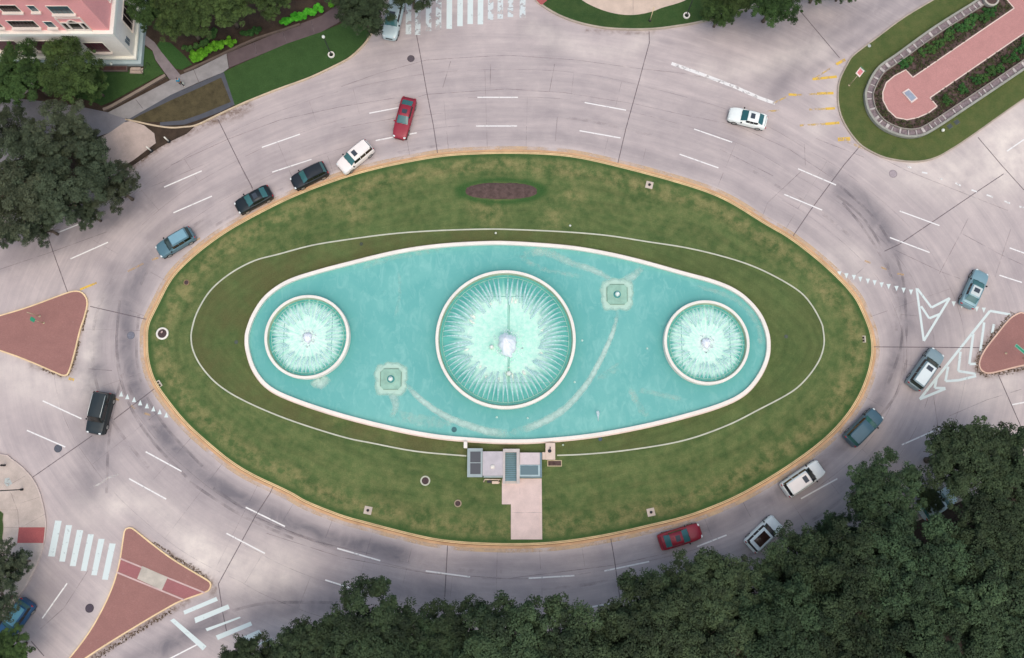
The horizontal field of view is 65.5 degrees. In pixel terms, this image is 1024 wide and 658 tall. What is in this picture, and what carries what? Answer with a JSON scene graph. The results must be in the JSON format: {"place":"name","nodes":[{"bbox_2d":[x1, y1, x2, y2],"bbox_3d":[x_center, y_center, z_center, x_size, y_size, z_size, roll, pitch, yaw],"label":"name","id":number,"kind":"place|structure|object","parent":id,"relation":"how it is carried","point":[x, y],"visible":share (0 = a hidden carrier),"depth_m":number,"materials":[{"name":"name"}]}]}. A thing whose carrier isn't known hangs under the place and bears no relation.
{"place":"outdoors","nodes":[
{"label":"outdoors","id":0,"kind":"place"},
{"bbox_2d":[0,454,46,604],"bbox_3d":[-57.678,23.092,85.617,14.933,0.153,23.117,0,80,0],"label":"pavement","id":1,"kind":"structure","parent":0,"point":[25,521],"depth_m":86.08,"materials":[{"name":"concrete"}]},
{"bbox_2d":[0,578,21,622],"bbox_3d":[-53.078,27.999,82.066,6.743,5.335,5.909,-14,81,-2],"label":"oak tree","id":2,"kind":"object","parent":1,"relation":"on","point":[6,606],"visible":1,"depth_m":80.47,"materials":[{"name":"green plant"}]},
{"bbox_2d":[0,537,28,591],"bbox_3d":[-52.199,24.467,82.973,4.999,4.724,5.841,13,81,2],"label":"oak tree","id":3,"kind":"object","parent":1,"relation":"on","point":[8,567],"visible":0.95,"depth_m":81.53,"materials":[{"name":"green plant"}]},
{"bbox_2d":[0,98,125,161],"bbox_3d":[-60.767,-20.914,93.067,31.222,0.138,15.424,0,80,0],"label":"driveway","id":4,"kind":"structure","parent":0,"point":[103,122],"depth_m":93.67,"materials":[{"name":"concrete"}]},
{"bbox_2d":[75,47,167,105],"bbox_3d":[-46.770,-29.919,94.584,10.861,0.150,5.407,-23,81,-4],"label":"lawn","id":5,"kind":"structure","parent":0,"point":[121,84],"depth_m":94.45,"materials":[{"name":"green plant"}]},
{"bbox_2d":[145,36,180,79],"bbox_3d":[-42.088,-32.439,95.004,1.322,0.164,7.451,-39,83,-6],"label":"path","id":6,"kind":"structure","parent":0,"point":[168,68],"depth_m":94.82,"materials":[{"name":"concrete"}]},
{"bbox_2d":[108,54,228,118],"bbox_3d":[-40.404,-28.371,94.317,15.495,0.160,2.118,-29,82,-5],"label":"pavement","id":7,"kind":"structure","parent":0,"point":[150,98],"depth_m":94.25,"materials":[{"name":"grey concrete"}]},
{"bbox_2d":[157,41,191,69],"bbox_3d":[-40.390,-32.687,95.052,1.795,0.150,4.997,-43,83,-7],"label":"lawn","id":8,"kind":"structure","parent":0,"point":[176,57],"depth_m":94.96,"materials":[{"name":"green plant"}]},
{"bbox_2d":[0,0,367,196],"bbox_3d":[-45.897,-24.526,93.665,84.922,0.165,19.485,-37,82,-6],"label":"garden ground","id":9,"kind":"structure","parent":0,"point":[256,19],"depth_m":95.32,"materials":[{"name":"soil"}]},
{"bbox_2d":[0,104,37,156],"bbox_3d":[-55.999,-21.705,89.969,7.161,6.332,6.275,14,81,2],"label":"oak tree","id":10,"kind":"object","parent":9,"relation":"on","point":[5,114],"visible":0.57,"depth_m":88.15,"materials":[{"name":"green plant"}]},
{"bbox_2d":[0,37,50,107],"bbox_3d":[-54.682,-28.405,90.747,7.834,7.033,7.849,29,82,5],"label":"oak tree","id":11,"kind":"object","parent":9,"relation":"on","point":[22,76],"visible":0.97,"depth_m":88.20,"materials":[{"name":"green plant"}]},
{"bbox_2d":[0,121,68,199],"bbox_3d":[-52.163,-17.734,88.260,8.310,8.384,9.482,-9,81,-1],"label":"oak tree","id":12,"kind":"object","parent":9,"relation":"on","point":[30,153],"visible":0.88,"depth_m":85.29,"materials":[{"name":"green plant"}]},
{"bbox_2d":[28,98,93,163],"bbox_3d":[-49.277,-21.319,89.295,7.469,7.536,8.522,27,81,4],"label":"oak tree","id":13,"kind":"object","parent":9,"relation":"on","point":[63,134],"visible":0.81,"depth_m":86.68,"materials":[{"name":"green plant"}]},
{"bbox_2d":[36,36,105,103],"bbox_3d":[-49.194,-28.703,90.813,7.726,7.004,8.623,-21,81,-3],"label":"oak tree","id":14,"kind":"object","parent":9,"relation":"on","point":[74,77],"visible":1,"depth_m":88.10,"materials":[{"name":"green plant"}]},
{"bbox_2d":[0,0,146,65],"bbox_3d":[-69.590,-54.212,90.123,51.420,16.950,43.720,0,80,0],"label":"building","id":15,"kind":"structure","parent":9,"relation":"on","point":[109,31],"depth_m":88.26,"materials":[{"name":"pink paint"}]},
{"bbox_2d":[5,20,41,29],"bbox_3d":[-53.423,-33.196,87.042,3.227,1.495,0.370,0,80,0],"label":"window","id":16,"kind":"structure","parent":15,"relation":"in","point":[16,24],"depth_m":87.29,"materials":[{"name":"glass"}]},
{"bbox_2d":[54,17,92,31],"bbox_3d":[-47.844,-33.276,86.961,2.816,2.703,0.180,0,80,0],"label":"bay window","id":17,"kind":"structure","parent":15,"relation":"in","point":[70,25],"depth_m":87.12,"materials":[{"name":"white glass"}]},
{"bbox_2d":[81,42,112,54],"bbox_3d":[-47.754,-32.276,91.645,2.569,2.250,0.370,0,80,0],"label":"window","id":18,"kind":"structure","parent":15,"relation":"in","point":[101,49],"depth_m":91.68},
{"bbox_2d":[71,199,105,230],"bbox_3d":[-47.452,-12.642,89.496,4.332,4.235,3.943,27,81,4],"label":"oak tree","id":19,"kind":"object","parent":9,"relation":"on","point":[85,213],"visible":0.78,"depth_m":87.99,"materials":[{"name":"green plant"}]},
{"bbox_2d":[75,65,108,105],"bbox_3d":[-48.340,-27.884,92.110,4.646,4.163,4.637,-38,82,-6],"label":"oak tree","id":20,"kind":"object","parent":9,"relation":"on","point":[102,76],"visible":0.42,"depth_m":90.77,"materials":[{"name":"green plant"}]},
{"bbox_2d":[103,74,165,110],"bbox_3d":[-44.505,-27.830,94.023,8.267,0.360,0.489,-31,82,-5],"label":"garden wall","id":21,"kind":"structure","parent":9,"relation":"on","point":[137,91],"depth_m":93.91,"materials":[{"name":"brown stone"}]},
{"bbox_2d":[124,0,170,32],"bbox_3d":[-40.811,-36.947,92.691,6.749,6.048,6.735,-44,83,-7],"label":"oak tree","id":22,"kind":"object","parent":9,"relation":"on","point":[147,14],"visible":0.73,"depth_m":90.35,"materials":[{"name":"green plant"}]},
{"bbox_2d":[150,0,211,42],"bbox_3d":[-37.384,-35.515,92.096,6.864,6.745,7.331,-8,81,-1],"label":"oak tree","id":23,"kind":"object","parent":9,"relation":"on","point":[174,19],"visible":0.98,"depth_m":89.39,"materials":[{"name":"green plant"}]},
{"bbox_2d":[132,78,230,121],"bbox_3d":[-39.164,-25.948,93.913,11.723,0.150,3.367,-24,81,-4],"label":"worn turf","id":24,"kind":"structure","parent":9,"relation":"on","point":[206,98],"depth_m":93.92,"materials":[{"name":"plant"}]},
{"bbox_2d":[189,36,236,59],"bbox_3d":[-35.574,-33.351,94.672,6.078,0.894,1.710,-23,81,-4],"label":"hedge","id":25,"kind":"object","parent":9,"relation":"on","point":[214,45],"visible":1,"depth_m":94.48,"materials":[{"name":"green plant"}]},
{"bbox_2d":[190,0,248,28],"bbox_3d":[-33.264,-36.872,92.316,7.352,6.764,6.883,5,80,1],"label":"oak tree","id":26,"kind":"object","parent":9,"relation":"on","point":[227,13],"visible":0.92,"depth_m":89.58,"materials":[{"name":"green plant"}]},
{"bbox_2d":[184,23,299,72],"bbox_3d":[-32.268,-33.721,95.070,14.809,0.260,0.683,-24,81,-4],"label":"garden wall","id":27,"kind":"structure","parent":9,"relation":"on","point":[237,47],"depth_m":94.99,"materials":[{"name":"brown stone"}]},
{"bbox_2d":[239,0,291,21],"bbox_3d":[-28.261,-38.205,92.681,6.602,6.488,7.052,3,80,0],"label":"oak tree","id":28,"kind":"object","parent":9,"relation":"on","point":[271,9],"visible":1,"depth_m":90.18,"materials":[{"name":"green plant"}]},
{"bbox_2d":[279,3,323,24],"bbox_3d":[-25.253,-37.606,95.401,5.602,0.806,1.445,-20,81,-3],"label":"hedge","id":29,"kind":"object","parent":9,"relation":"on","point":[295,16],"visible":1,"depth_m":95.20,"materials":[{"name":"green plant"}]},
{"bbox_2d":[334,0,396,37],"bbox_3d":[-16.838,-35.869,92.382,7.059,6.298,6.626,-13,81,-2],"label":"oak tree","id":30,"kind":"object","parent":9,"relation":"on","point":[362,13],"visible":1,"depth_m":90.10,"materials":[{"name":"green plant"}]},
{"bbox_2d":[227,6,342,67],"bbox_3d":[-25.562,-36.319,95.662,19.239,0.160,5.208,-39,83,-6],"label":"pavement","id":31,"kind":"structure","parent":0,"point":[325,21],"depth_m":95.34,"materials":[{"name":"concrete"}]},
{"bbox_2d":[224,1,368,105],"bbox_3d":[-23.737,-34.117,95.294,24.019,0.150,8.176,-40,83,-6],"label":"lawn","id":32,"kind":"structure","parent":0,"point":[288,63],"depth_m":94.81,"materials":[{"name":"green plant"}]},
{"bbox_2d":[392,0,435,12],"bbox_3d":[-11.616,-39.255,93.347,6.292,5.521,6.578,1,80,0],"label":"oak tree","id":33,"kind":"object","parent":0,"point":[418,5],"visible":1,"depth_m":91.27,"materials":[{"name":"green plant"}]},
{"bbox_2d":[148,154,870,542],"bbox_3d":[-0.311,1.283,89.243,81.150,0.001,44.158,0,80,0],"label":"lawn","id":34,"kind":"structure","parent":0,"point":[596,494],"depth_m":88.98,"materials":[{"name":"green plant"}]},
{"bbox_2d":[465,183,536,198],"bbox_3d":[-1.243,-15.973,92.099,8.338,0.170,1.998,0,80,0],"label":"flower bed","id":35,"kind":"object","parent":34,"relation":"on","point":[501,190],"visible":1,"depth_m":92.05,"materials":[{"name":"soil"}]},
{"bbox_2d":[467,448,541,483],"bbox_3d":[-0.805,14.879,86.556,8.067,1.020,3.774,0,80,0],"label":"pump house","id":36,"kind":"structure","parent":34,"relation":"on","point":[487,464],"depth_m":86.26,"materials":[{"name":"concrete"}]},
{"bbox_2d":[244,241,770,443],"bbox_3d":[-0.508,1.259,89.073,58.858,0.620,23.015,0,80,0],"label":"fountain pool","id":37,"kind":"structure","parent":34,"relation":"on","point":[267,386],"depth_m":88.64,"materials":[{"name":"white paint"}]},
{"bbox_2d":[264,295,350,379],"bbox_3d":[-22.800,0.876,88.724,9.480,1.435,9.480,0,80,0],"label":"round basin","id":38,"kind":"object","parent":37,"relation":"on","point":[306,337],"visible":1,"depth_m":88.78,"materials":[{"name":"white paint"}]},
{"bbox_2d":[375,362,406,394],"bbox_3d":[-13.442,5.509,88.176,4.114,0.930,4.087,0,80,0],"label":"spout block","id":39,"kind":"structure","parent":37,"relation":"on","point":[391,378],"depth_m":88.34,"materials":[{"name":"green concrete"}]},
{"bbox_2d":[435,270,575,409],"bbox_3d":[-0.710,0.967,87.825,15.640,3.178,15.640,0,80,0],"label":"round basin","id":40,"kind":"object","parent":37,"relation":"on","point":[505,339],"visible":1,"depth_m":88.65,"materials":[{"name":"white paint"}]},
{"bbox_2d":[249,245,765,438],"bbox_3d":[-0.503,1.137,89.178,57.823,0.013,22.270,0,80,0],"label":"pool water","id":41,"kind":"structure","parent":37,"relation":"in","point":[619,373],"depth_m":89.05,"materials":[{"name":"teal liquid"}]},
{"bbox_2d":[601,279,632,309],"bbox_3d":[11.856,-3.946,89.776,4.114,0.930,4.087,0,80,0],"label":"spout block","id":42,"kind":"structure","parent":37,"relation":"on","point":[617,294],"depth_m":89.94,"materials":[{"name":"green concrete"}]},
{"bbox_2d":[663,300,749,385],"bbox_3d":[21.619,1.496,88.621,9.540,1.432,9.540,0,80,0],"label":"round basin","id":43,"kind":"object","parent":37,"relation":"on","point":[707,342],"visible":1,"depth_m":88.69,"materials":[{"name":"white paint"}]},
{"bbox_2d":[190,228,824,456],"bbox_3d":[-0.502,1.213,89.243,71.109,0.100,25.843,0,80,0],"label":"lawn edging","id":44,"kind":"object","parent":34,"relation":"on","point":[210,377],"visible":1,"depth_m":89.64,"materials":[{"name":"concrete"}]},
{"bbox_2d":[0,0,1023,657],"bbox_3d":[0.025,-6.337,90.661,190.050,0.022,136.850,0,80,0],"label":"road","id":45,"kind":"structure","parent":0,"point":[908,248],"depth_m":91.04,"materials":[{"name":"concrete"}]},
{"bbox_2d":[0,622,35,657],"bbox_3d":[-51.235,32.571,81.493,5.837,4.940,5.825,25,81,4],"label":"oak tree","id":46,"kind":"object","parent":45,"relation":"on","point":[8,640],"visible":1,"depth_m":79.99,"materials":[{"name":"green plant"}]},
{"bbox_2d":[0,597,36,635],"bbox_3d":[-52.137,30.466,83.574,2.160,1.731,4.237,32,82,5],"label":"car","id":47,"kind":"object","parent":45,"relation":"on","point":[25,612],"visible":0.66,"depth_m":83.23,"materials":[{"name":"blue paint"}]},
{"bbox_2d":[0,159,44,240],"bbox_3d":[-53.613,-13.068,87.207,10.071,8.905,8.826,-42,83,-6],"label":"oak tree","id":48,"kind":"object","parent":45,"relation":"on","point":[9,201],"visible":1,"depth_m":84.08,"materials":[{"name":"green plant"}]},
{"bbox_2d":[15,201,59,247],"bbox_3d":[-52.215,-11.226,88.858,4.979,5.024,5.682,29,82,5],"label":"oak tree","id":49,"kind":"object","parent":45,"relation":"on","point":[38,232],"visible":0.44,"depth_m":87.01,"materials":[{"name":"green plant"}]},
{"bbox_2d":[0,290,87,375],"bbox_3d":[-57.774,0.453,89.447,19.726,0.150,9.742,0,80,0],"label":"traffic island","id":50,"kind":"structure","parent":45,"relation":"on","point":[51,344],"depth_m":89.41,"materials":[{"name":"brick"}]},
{"bbox_2d":[21,164,91,227],"bbox_3d":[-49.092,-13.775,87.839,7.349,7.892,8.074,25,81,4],"label":"oak tree","id":51,"kind":"object","parent":45,"relation":"on","point":[53,202],"visible":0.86,"depth_m":85.04,"materials":[{"name":"green plant"}]},
{"bbox_2d":[53,136,128,200],"bbox_3d":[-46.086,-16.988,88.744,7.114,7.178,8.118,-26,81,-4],"label":"oak tree","id":52,"kind":"object","parent":45,"relation":"on","point":[90,172],"visible":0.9,"depth_m":86.15,"materials":[{"name":"green plant"}]},
{"bbox_2d":[86,391,115,434],"bbox_3d":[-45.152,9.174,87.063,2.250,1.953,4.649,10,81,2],"label":"car","id":53,"kind":"object","parent":45,"relation":"on","point":[100,408],"visible":1,"depth_m":86.59,"materials":[{"name":"black paint"}]},
{"bbox_2d":[91,159,140,215],"bbox_3d":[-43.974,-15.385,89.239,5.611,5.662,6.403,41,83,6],"label":"oak tree","id":54,"kind":"object","parent":45,"relation":"on","point":[121,188],"visible":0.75,"depth_m":87.29,"materials":[{"name":"green plant"}]},
{"bbox_2d":[97,121,155,170],"bbox_3d":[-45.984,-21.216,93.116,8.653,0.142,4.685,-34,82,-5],"label":"driveway apron","id":55,"kind":"object","parent":45,"relation":"on","point":[129,141],"visible":0.64,"depth_m":93.17,"materials":[{"name":"concrete"}]},
{"bbox_2d":[69,527,211,657],"bbox_3d":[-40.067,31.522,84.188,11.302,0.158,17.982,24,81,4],"label":"traffic island","id":56,"kind":"structure","parent":45,"relation":"on","point":[151,579],"depth_m":84.76,"materials":[{"name":"brick"}]},
{"bbox_2d":[155,226,196,258],"bbox_3d":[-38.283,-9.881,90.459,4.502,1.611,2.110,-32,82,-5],"label":"car","id":57,"kind":"object","parent":45,"relation":"on","point":[174,242],"visible":1,"depth_m":90.10,"materials":[{"name":"blue paint"}]},
{"bbox_2d":[125,72,234,125],"bbox_3d":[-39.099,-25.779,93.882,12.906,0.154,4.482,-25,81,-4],"label":"slate edging","id":58,"kind":"object","parent":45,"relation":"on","point":[192,88],"visible":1,"depth_m":93.92,"materials":[{"name":"stone"}]},
{"bbox_2d":[218,629,276,657],"bbox_3d":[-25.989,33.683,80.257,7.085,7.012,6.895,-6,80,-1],"label":"oak tree","id":59,"kind":"object","parent":45,"relation":"on","point":[243,645],"visible":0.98,"depth_m":78.15,"materials":[{"name":"green plant"}]},
{"bbox_2d":[125,33,371,128],"bbox_3d":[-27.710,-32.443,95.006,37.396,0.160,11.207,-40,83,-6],"label":"kerb","id":60,"kind":"structure","parent":45,"relation":"on","point":[291,84],"depth_m":94.12,"materials":[{"name":"concrete"}]},
{"bbox_2d":[234,185,273,215],"bbox_3d":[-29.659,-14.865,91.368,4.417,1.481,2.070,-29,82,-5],"label":"car","id":61,"kind":"object","parent":45,"relation":"on","point":[249,202],"visible":1,"depth_m":91.04,"materials":[{"name":"black paint"}]},
{"bbox_2d":[269,614,342,657],"bbox_3d":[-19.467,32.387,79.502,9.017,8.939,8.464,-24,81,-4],"label":"oak tree","id":62,"kind":"object","parent":45,"relation":"on","point":[301,640],"visible":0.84,"depth_m":76.53,"materials":[{"name":"green plant"}]},
{"bbox_2d":[290,161,328,190],"bbox_3d":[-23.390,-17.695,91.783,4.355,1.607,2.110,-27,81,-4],"label":"car","id":63,"kind":"object","parent":45,"relation":"on","point":[304,178],"visible":1,"depth_m":91.42,"materials":[{"name":"black paint"}]},
{"bbox_2d":[336,139,374,174],"bbox_3d":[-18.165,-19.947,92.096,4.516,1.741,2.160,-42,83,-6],"label":"car","id":64,"kind":"object","parent":45,"relation":"on","point":[354,157],"visible":1,"depth_m":91.67,"materials":[{"name":"white paint"}]},
{"bbox_2d":[316,573,427,657],"bbox_3d":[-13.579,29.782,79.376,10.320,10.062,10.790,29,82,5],"label":"oak tree","id":65,"kind":"object","parent":45,"relation":"on","point":[362,637],"visible":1,"depth_m":75.60,"materials":[{"name":"green plant"}]},
{"bbox_2d":[382,0,404,40],"bbox_3d":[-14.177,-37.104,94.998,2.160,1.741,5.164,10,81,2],"label":"car","id":66,"kind":"object","parent":45,"relation":"on","point":[391,31],"visible":0.69,"depth_m":94.54,"materials":[{"name":"silver metal"}]},
{"bbox_2d":[393,96,416,140],"bbox_3d":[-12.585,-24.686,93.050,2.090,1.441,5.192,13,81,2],"label":"car","id":67,"kind":"object","parent":45,"relation":"on","point":[404,117],"visible":1,"depth_m":92.62,"materials":[{"name":"red paint"}]},
{"bbox_2d":[382,605,463,657],"bbox_3d":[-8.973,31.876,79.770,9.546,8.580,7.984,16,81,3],"label":"oak tree","id":68,"kind":"object","parent":45,"relation":"on","point":[424,651],"visible":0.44,"depth_m":76.58,"materials":[{"name":"green plant"}]},
{"bbox_2d":[413,593,493,657],"bbox_3d":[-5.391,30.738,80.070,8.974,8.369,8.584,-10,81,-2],"label":"oak tree","id":69,"kind":"object","parent":45,"relation":"on","point":[451,626],"visible":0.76,"depth_m":77.00,"materials":[{"name":"green plant"}]},
{"bbox_2d":[140,146,875,551],"bbox_3d":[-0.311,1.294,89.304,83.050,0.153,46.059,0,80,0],"label":"kerb","id":70,"kind":"structure","parent":45,"relation":"on","point":[556,546],"depth_m":88.31,"materials":[{"name":"concrete"}]},
{"bbox_2d":[42,154,1023,657],"bbox_3d":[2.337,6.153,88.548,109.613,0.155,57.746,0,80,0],"label":"weeds","id":71,"kind":"object","parent":45,"relation":"on","point":[206,576],"visible":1,"depth_m":88.72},
{"bbox_2d":[535,0,755,30],"bbox_3d":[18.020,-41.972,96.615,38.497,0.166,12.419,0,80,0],"label":"lawn","id":72,"kind":"structure","parent":45,"relation":"on","point":[631,15],"depth_m":95.90,"materials":[{"name":"green plant"}]},
{"bbox_2d":[699,0,742,27],"bbox_3d":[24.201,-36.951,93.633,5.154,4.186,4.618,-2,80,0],"label":"oak tree","id":73,"kind":"object","parent":72,"relation":"on","point":[722,15],"visible":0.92,"depth_m":91.96,"materials":[{"name":"green plant"}]},
{"bbox_2d":[584,574,711,657],"bbox_3d":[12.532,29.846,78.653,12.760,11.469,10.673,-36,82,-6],"label":"oak tree","id":74,"kind":"object","parent":45,"relation":"on","point":[619,623],"visible":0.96,"depth_m":74.71,"materials":[{"name":"green plant"}]},
{"bbox_2d":[610,567,709,657],"bbox_3d":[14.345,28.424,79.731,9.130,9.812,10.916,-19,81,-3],"label":"oak tree","id":75,"kind":"object","parent":45,"relation":"on","point":[634,580],"visible":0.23,"depth_m":76.90,"materials":[{"name":"green plant"}]},
{"bbox_2d":[657,523,702,549],"bbox_3d":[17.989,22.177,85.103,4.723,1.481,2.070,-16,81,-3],"label":"car","id":76,"kind":"object","parent":45,"relation":"on","point":[680,536],"visible":1,"depth_m":84.77,"materials":[{"name":"paint"}]},
{"bbox_2d":[657,546,741,642],"bbox_3d":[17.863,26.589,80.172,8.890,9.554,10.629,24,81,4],"label":"oak tree","id":77,"kind":"object","parent":45,"relation":"on","point":[701,585],"visible":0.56,"depth_m":77.00,"materials":[{"name":"green plant"}]},
{"bbox_2d":[727,107,767,130],"bbox_3d":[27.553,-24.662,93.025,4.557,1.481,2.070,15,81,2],"label":"car","id":78,"kind":"object","parent":45,"relation":"on","point":[755,120],"visible":1,"depth_m":92.71,"materials":[{"name":"white paint"}]},
{"bbox_2d":[743,515,782,552],"bbox_3d":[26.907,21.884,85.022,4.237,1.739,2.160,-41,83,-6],"label":"car","id":79,"kind":"object","parent":45,"relation":"on","point":[759,537],"visible":0.88,"depth_m":84.51,"materials":[{"name":"white paint"}]},
{"bbox_2d":[751,0,802,27],"bbox_3d":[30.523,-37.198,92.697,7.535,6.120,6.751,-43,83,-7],"label":"oak tree","id":80,"kind":"object","parent":45,"relation":"on","point":[774,10],"visible":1,"depth_m":90.31,"materials":[{"name":"green plant"}]},
{"bbox_2d":[753,520,846,609],"bbox_3d":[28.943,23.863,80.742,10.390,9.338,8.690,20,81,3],"label":"oak tree","id":81,"kind":"object","parent":45,"relation":"on","point":[803,545],"visible":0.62,"depth_m":77.58,"materials":[{"name":"green plant"}]},
{"bbox_2d":[779,460,824,497],"bbox_3d":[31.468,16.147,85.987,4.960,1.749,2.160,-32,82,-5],"label":"car","id":82,"kind":"object","parent":45,"relation":"on","point":[808,474],"visible":1,"depth_m":85.50,"materials":[{"name":"white paint"}]},
{"bbox_2d":[813,510,857,550],"bbox_3d":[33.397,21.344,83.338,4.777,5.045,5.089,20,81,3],"label":"oak tree","id":83,"kind":"object","parent":45,"relation":"on","point":[824,526],"visible":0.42,"depth_m":81.80,"materials":[{"name":"green plant"}]},
{"bbox_2d":[842,408,883,447],"bbox_3d":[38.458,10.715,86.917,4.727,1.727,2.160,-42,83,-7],"label":"car","id":84,"kind":"object","parent":45,"relation":"on","point":[863,427],"visible":1,"depth_m":86.40,"materials":[{"name":"blue paint"}]},
{"bbox_2d":[905,347,943,391],"bbox_3d":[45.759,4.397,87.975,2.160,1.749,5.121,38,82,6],"label":"car","id":85,"kind":"object","parent":45,"relation":"on","point":[923,371],"visible":1,"depth_m":87.47,"materials":[{"name":"silver metal"}]},
{"bbox_2d":[916,484,945,514],"bbox_3d":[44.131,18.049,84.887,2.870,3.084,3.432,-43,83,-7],"label":"oak tree","id":86,"kind":"object","parent":45,"relation":"on","point":[931,495],"visible":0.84,"depth_m":83.76,"materials":[{"name":"green plant"}]},
{"bbox_2d":[915,487,957,520],"bbox_3d":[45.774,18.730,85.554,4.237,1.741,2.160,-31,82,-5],"label":"car","id":87,"kind":"object","parent":45,"relation":"on","point":[924,514],"visible":0.23,"depth_m":85.21,"materials":[{"name":"silver metal"}]},
{"bbox_2d":[922,415,1015,502],"bbox_3d":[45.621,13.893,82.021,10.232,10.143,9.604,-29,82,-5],"label":"oak tree","id":88,"kind":"object","parent":45,"relation":"on","point":[968,447],"visible":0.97,"depth_m":78.50,"materials":[{"name":"green plant"}]},
{"bbox_2d":[957,269,987,309],"bbox_3d":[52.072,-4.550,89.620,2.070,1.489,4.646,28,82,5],"label":"car","id":89,"kind":"object","parent":45,"relation":"on","point":[972,292],"visible":1,"depth_m":89.25,"materials":[{"name":"blue metal"}]},
{"bbox_2d":[978,312,1023,373],"bbox_3d":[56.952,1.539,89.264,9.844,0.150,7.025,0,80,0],"label":"traffic island","id":90,"kind":"structure","parent":45,"relation":"on","point":[1007,338],"depth_m":89.07,"materials":[{"name":"brick"}]},
{"bbox_2d":[502,478,541,538],"bbox_3d":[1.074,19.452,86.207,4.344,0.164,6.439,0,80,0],"label":"path","id":91,"kind":"structure","parent":0,"point":[523,498],"depth_m":86.17,"materials":[{"name":"pink concrete"}]},
{"bbox_2d":[708,487,1021,656],"bbox_3d":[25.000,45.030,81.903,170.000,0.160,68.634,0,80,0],"label":"verge","id":92,"kind":"structure","parent":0,"point":[949,514],"depth_m":85.92,"materials":[{"name":"plant"}]},
{"bbox_2d":[450,590,560,657],"bbox_3d":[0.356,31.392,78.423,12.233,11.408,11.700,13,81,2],"label":"oak tree","id":93,"kind":"object","parent":92,"relation":"on","point":[508,641],"visible":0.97,"depth_m":74.31,"materials":[{"name":"green plant"}]},
{"bbox_2d":[524,592,628,657],"bbox_3d":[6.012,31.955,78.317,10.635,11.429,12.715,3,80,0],"label":"oak tree","id":94,"kind":"object","parent":92,"relation":"on","point":[572,643],"visible":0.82,"depth_m":74.63,"materials":[{"name":"green plant"}]},
{"bbox_2d":[650,598,754,657],"bbox_3d":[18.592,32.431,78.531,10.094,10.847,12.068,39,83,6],"label":"oak tree","id":95,"kind":"object","parent":92,"relation":"on","point":[720,646],"visible":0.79,"depth_m":74.91,"materials":[{"name":"green plant"}]},
{"bbox_2d":[700,554,781,648],"bbox_3d":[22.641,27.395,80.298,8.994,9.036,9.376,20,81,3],"label":"oak tree","id":96,"kind":"object","parent":92,"relation":"on","point":[742,581],"visible":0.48,"depth_m":77.08,"materials":[{"name":"green plant"}]},
{"bbox_2d":[737,566,846,657],"bbox_3d":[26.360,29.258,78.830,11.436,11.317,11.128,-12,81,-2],"label":"oak tree","id":97,"kind":"object","parent":92,"relation":"on","point":[775,631],"visible":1,"depth_m":74.52,"materials":[{"name":"green plant"}]},
{"bbox_2d":[784,591,905,657],"bbox_3d":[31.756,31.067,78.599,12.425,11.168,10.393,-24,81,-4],"label":"oak tree","id":98,"kind":"object","parent":92,"relation":"on","point":[840,647],"visible":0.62,"depth_m":74.43,"materials":[{"name":"green plant"}]},
{"bbox_2d":[804,517,910,640],"bbox_3d":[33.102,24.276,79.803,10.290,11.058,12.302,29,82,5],"label":"oak tree","id":99,"kind":"object","parent":92,"relation":"on","point":[837,567],"visible":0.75,"depth_m":75.75,"materials":[{"name":"green plant"}]},
{"bbox_2d":[843,446,927,530],"bbox_3d":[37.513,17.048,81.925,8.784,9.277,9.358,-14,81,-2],"label":"oak tree","id":100,"kind":"object","parent":92,"relation":"on","point":[874,495],"visible":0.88,"depth_m":78.69,"materials":[{"name":"green plant"}]},
{"bbox_2d":[839,510,971,633],"bbox_3d":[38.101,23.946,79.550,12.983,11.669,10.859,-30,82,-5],"label":"oak tree","id":101,"kind":"object","parent":92,"relation":"on","point":[914,555],"visible":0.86,"depth_m":75.30,"materials":[{"name":"green plant"}]},
{"bbox_2d":[860,589,993,657],"bbox_3d":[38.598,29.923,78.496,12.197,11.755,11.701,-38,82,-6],"label":"oak tree","id":102,"kind":"object","parent":92,"relation":"on","point":[925,638],"visible":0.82,"depth_m":73.90,"materials":[{"name":"green plant"}]},
{"bbox_2d":[932,545,1023,657],"bbox_3d":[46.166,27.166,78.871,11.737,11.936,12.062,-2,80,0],"label":"oak tree","id":103,"kind":"object","parent":92,"relation":"on","point":[996,615],"visible":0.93,"depth_m":74.21,"materials":[{"name":"green plant"}]},
{"bbox_2d":[947,478,1023,594],"bbox_3d":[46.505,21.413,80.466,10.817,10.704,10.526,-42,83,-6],"label":"oak tree","id":104,"kind":"object","parent":92,"relation":"on","point":[981,536],"visible":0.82,"depth_m":76.50,"materials":[{"name":"green plant"}]},
{"bbox_2d":[975,421,1023,509],"bbox_3d":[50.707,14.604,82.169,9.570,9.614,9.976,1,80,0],"label":"oak tree","id":105,"kind":"object","parent":92,"relation":"on","point":[1015,452],"visible":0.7,"depth_m":78.59,"materials":[{"name":"green plant"}]},
{"bbox_2d":[837,0,1023,162],"bbox_3d":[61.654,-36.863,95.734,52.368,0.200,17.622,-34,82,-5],"label":"lawn","id":106,"kind":"structure","parent":0,"point":[865,131],"depth_m":94.12,"materials":[{"name":"green plant"}]},
{"bbox_2d":[863,0,1023,138],"bbox_3d":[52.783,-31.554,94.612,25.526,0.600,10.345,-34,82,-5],"label":"planter wall","id":107,"kind":"structure","parent":106,"relation":"on","point":[877,119],"depth_m":93.95,"materials":[{"name":"grey stone"}]},
{"bbox_2d":[875,0,1023,128],"bbox_3d":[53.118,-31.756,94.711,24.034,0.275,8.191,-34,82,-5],"label":"ground cover","id":108,"kind":"object","parent":106,"relation":"on","point":[885,110],"visible":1,"depth_m":94.54,"materials":[{"name":"plant"}]},
{"bbox_2d":[882,0,1023,119],"bbox_3d":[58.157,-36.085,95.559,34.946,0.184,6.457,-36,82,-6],"label":"brick walk","id":109,"kind":"structure","parent":106,"relation":"on","point":[925,85],"depth_m":94.60,"materials":[{"name":"brick"}]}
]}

